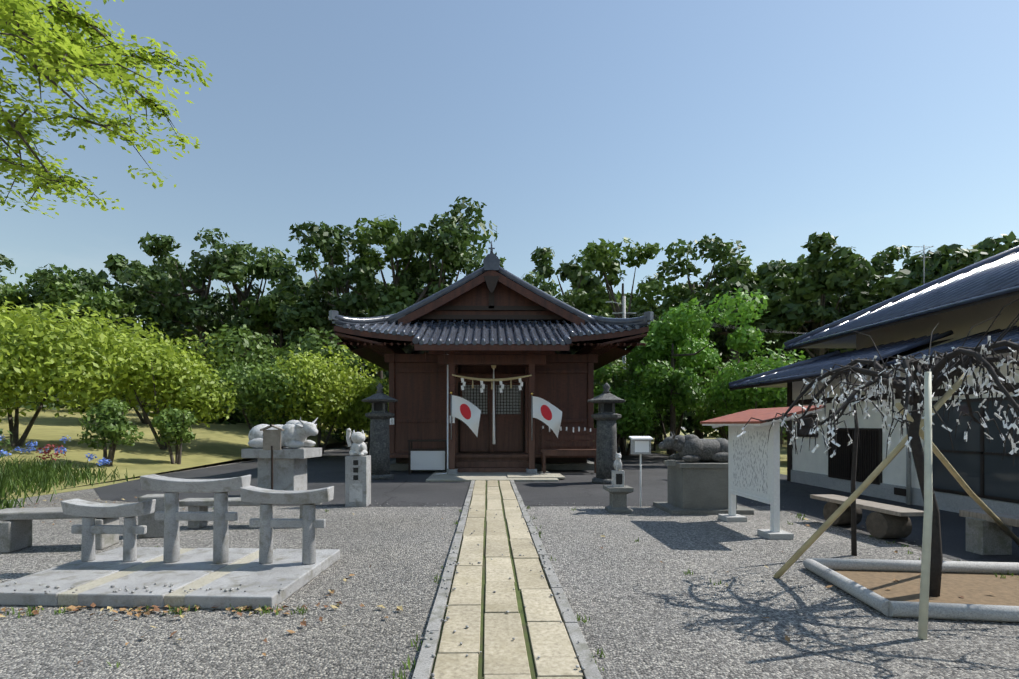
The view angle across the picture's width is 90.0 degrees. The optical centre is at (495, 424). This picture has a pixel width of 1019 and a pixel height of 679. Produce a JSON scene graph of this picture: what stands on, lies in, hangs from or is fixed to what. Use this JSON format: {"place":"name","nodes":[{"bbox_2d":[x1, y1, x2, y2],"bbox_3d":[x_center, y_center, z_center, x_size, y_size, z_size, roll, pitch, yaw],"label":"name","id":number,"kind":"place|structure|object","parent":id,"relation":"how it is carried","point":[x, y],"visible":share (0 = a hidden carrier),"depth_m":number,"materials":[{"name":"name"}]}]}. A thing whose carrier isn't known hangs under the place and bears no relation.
{"place":"outdoors","nodes":[
{"label":"outdoors","id":0,"kind":"place"},
{"bbox_2d":[0,395,368,496],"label":"grass field","id":1,"kind":"structure","parent":0,"point":[213,443],"depth_m":21.72,"materials":[{"name":"green plant"}]},
{"bbox_2d":[36,444,65,461],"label":"flowers","id":2,"kind":"object","parent":1,"relation":"on","point":[48,452],"visible":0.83,"depth_m":15.32,"materials":[{"name":"plant"}]},
{"bbox_2d":[0,435,111,465],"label":"flowers","id":3,"kind":"object","parent":1,"relation":"on","point":[33,448],"visible":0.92,"depth_m":15.46,"materials":[{"name":"blue plant"}]},
{"bbox_2d":[0,292,388,438],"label":"yellow foliage","id":4,"kind":"object","parent":1,"relation":"on","point":[101,363],"visible":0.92,"depth_m":20.38,"materials":[{"name":"plant"}]},
{"bbox_2d":[5,241,962,465],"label":"trunks","id":5,"kind":"object","parent":1,"relation":"on","point":[203,291],"visible":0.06,"depth_m":37.40,"materials":[{"name":"brown plant"}]},
{"bbox_2d":[0,215,959,449],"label":"trees","id":6,"kind":"object","parent":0,"point":[245,378],"visible":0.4,"depth_m":35.63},
{"bbox_2d":[390,354,596,473],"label":"shrine furnishings","id":7,"kind":"object","parent":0,"point":[429,459],"visible":0.83,"depth_m":16.69,"materials":[{"name":"brown wood"}]},
{"bbox_2d":[412,480,602,678],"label":"path","id":8,"kind":"structure","parent":0,"point":[535,628],"depth_m":4.41,"materials":[{"name":"beige stone"}]},
{"bbox_2d":[0,426,1018,678],"bbox_3d":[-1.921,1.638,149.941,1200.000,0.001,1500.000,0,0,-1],"label":"gravel ground","id":9,"kind":"structure","parent":0,"point":[646,610],"depth_m":4.39,"materials":[{"name":"grey gravel"}]},
{"bbox_2d":[0,456,134,508],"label":"grass tufts","id":10,"kind":"object","parent":9,"relation":"on","point":[39,474],"visible":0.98,"depth_m":13.51,"materials":[{"name":"plant"}]},
{"bbox_2d":[1,474,160,499],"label":"stone curb","id":11,"kind":"structure","parent":9,"relation":"on","point":[83,487],"depth_m":12.97,"materials":[{"name":"beige stone"}]},
{"bbox_2d":[0,0,212,218],"bbox_3d":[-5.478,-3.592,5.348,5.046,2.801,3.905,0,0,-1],"label":"tree leaves","id":12,"kind":"object","parent":9,"relation":"on","point":[77,57],"visible":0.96,"depth_m":5.31,"materials":[{"name":"green plant"}]},
{"bbox_2d":[0,494,321,552],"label":"benches","id":13,"kind":"object","parent":9,"relation":"on","point":[16,530],"visible":0.56,"depth_m":6.78,"materials":[{"name":"grey stone"}]},
{"bbox_2d":[0,474,339,609],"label":"miniature torii gates","id":14,"kind":"structure","parent":9,"relation":"on","point":[93,577],"depth_m":5.50,"materials":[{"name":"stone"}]},
{"bbox_2d":[1,501,961,678],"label":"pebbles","id":15,"kind":"object","parent":9,"relation":"on","point":[431,638],"visible":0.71,"depth_m":4.70,"materials":[{"name":"grey stone"}]},
{"bbox_2d":[4,505,1012,678],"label":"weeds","id":16,"kind":"object","parent":9,"relation":"on","point":[400,675],"visible":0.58,"depth_m":4.41,"materials":[{"name":"green plant"}]},
{"bbox_2d":[0,196,1018,457],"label":"dark foliage","id":17,"kind":"object","parent":9,"relation":"on","point":[802,282],"visible":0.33,"depth_m":39.24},
{"bbox_2d":[0,497,1018,663],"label":"fallen leaves","id":18,"kind":"object","parent":9,"relation":"on","point":[157,609],"visible":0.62,"depth_m":4.44,"materials":[{"name":"brown plant"}]},
{"bbox_2d":[603,452,633,512],"bbox_3d":[2.312,1.073,9.586,0.460,1.130,0.460,0,0,-1],"label":"statue","id":19,"kind":"object","parent":9,"relation":"on","point":[618,490],"visible":1,"depth_m":9.46,"materials":[{"name":"white stone"}]},
{"bbox_2d":[629,436,653,506],"bbox_3d":[2.886,0.935,10.074,0.420,1.405,0.241,0,0,-1],"label":"post box","id":20,"kind":"object","parent":9,"relation":"on","point":[640,445],"visible":1,"depth_m":10.01,"materials":[{"name":"white paint"}]},
{"bbox_2d":[619,430,786,474],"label":"grass","id":21,"kind":"structure","parent":9,"relation":"on","point":[783,459],"depth_m":31.84,"materials":[{"name":"green plant"}]},
{"bbox_2d":[653,431,753,514],"bbox_3d":[3.918,0.885,9.758,1.544,1.505,1.050,0,0,-1],"label":"ox statue","id":22,"kind":"object","parent":9,"relation":"on","point":[697,475],"visible":0.98,"depth_m":9.36,"materials":[{"name":"grey stone"}]},
{"bbox_2d":[700,405,825,539],"bbox_3d":[4.113,0.682,8.060,0.929,1.911,2.000,0,0,-1],"label":"signboard","id":23,"kind":"object","parent":9,"relation":"on","point":[753,462],"visible":0.9,"depth_m":7.81,"materials":[{"name":"white paint"}]},
{"bbox_2d":[737,299,1018,639],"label":"weeping tree","id":24,"kind":"object","parent":9,"relation":"on","point":[931,584],"visible":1,"depth_m":4.83,"materials":[{"name":"grey plant"}]},
{"bbox_2d":[0,0,1018,393],"label":"sky","id":25,"kind":"structure","parent":0,"point":[768,126],"materials":[{"name":"blue"}]},
{"bbox_2d":[94,447,1018,562],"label":"asphalt","id":26,"kind":"structure","parent":0,"point":[414,488],"depth_m":12.23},
{"bbox_2d":[260,425,283,489],"bbox_3d":[-4.570,0.822,10.442,0.452,1.633,0.120,0,0,-1],"label":"sign","id":27,"kind":"object","parent":26,"relation":"on","point":[271,440],"visible":0.9,"depth_m":10.43,"materials":[{"name":"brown wood"}]},
{"bbox_2d":[241,417,321,490],"bbox_3d":[-4.718,0.737,11.481,1.752,1.802,0.850,0,0,7],"label":"white cow","id":28,"kind":"object","parent":26,"relation":"on","point":[292,455],"visible":0.83,"depth_m":11.19},
{"bbox_2d":[345,428,370,506],"bbox_3d":[-2.780,0.855,10.314,0.444,1.565,0.405,0,0,-1],"label":"statue on pedestal","id":29,"kind":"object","parent":26,"relation":"on","point":[358,477],"depth_m":10.12,"materials":[{"name":"stone"}]},
{"bbox_2d":[361,383,397,479],"bbox_3d":[-3.488,0.193,15.408,1.132,2.890,0.980,0,0,-1],"label":"lantern","id":30,"kind":"object","parent":26,"relation":"on","point":[379,416],"visible":0.92,"depth_m":15.16,"materials":[{"name":"stone"}]},
{"bbox_2d":[385,351,597,473],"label":"shrine building","id":31,"kind":"structure","parent":26,"relation":"on","point":[564,383],"depth_m":18.26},
{"bbox_2d":[450,391,480,439],"bbox_3d":[-0.932,-0.285,16.279,1.008,1.545,0.296,0,0,10],"label":"flag","id":32,"kind":"object","parent":31,"relation":"attached to","point":[466,412],"visible":1,"depth_m":16.24,"materials":[{"name":"white fabric"}]},
{"bbox_2d":[329,241,652,371],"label":"shrine roof","id":33,"kind":"structure","parent":31,"relation":"on","point":[490,293],"depth_m":18.06,"materials":[{"name":"grey tile"}]},
{"bbox_2d":[412,323,571,358],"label":"porch roof","id":34,"kind":"structure","parent":33,"relation":"attached to","point":[445,338],"depth_m":15.75,"materials":[{"name":"grey tile"}]},
{"bbox_2d":[531,392,561,440],"bbox_3d":[1.648,-0.255,16.314,1.008,1.545,0.296,0,0,10],"label":"flag","id":35,"kind":"object","parent":31,"relation":"attached to","point":[547,413],"visible":1,"depth_m":16.28,"materials":[{"name":"white fabric"}]},
{"bbox_2d":[426,471,564,481],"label":"step","id":36,"kind":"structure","parent":26,"relation":"on","point":[539,476],"depth_m":15.14,"materials":[{"name":"stone"}]},
{"bbox_2d":[587,383,625,483],"bbox_3d":[3.128,0.233,14.298,1.100,2.810,0.953,0,0,-1],"label":"lantern","id":37,"kind":"object","parent":26,"relation":"on","point":[606,416],"visible":0.96,"depth_m":14.06,"materials":[{"name":"stone"}]},
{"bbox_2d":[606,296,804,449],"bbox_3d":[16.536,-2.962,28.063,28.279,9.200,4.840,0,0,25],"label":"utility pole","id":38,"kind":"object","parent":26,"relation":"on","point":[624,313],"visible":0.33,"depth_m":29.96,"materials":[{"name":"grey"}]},
{"bbox_2d":[728,245,1018,515],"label":"house","id":39,"kind":"structure","parent":26,"relation":"on","point":[957,305],"depth_m":11.06,"materials":[{"name":"white paint"}]},
{"bbox_2d":[810,494,1018,554],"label":"benches","id":40,"kind":"object","parent":26,"relation":"on","point":[986,534],"visible":0.83,"depth_m":7.03,"materials":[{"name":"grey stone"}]},
{"bbox_2d":[594,287,809,439],"bbox_3d":[9.245,-2.423,24.154,8.860,6.429,9.953,0,0,-42],"label":"green tree","id":41,"kind":"object","parent":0,"point":[660,338],"visible":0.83,"depth_m":22.80,"materials":[{"name":"green plant"}]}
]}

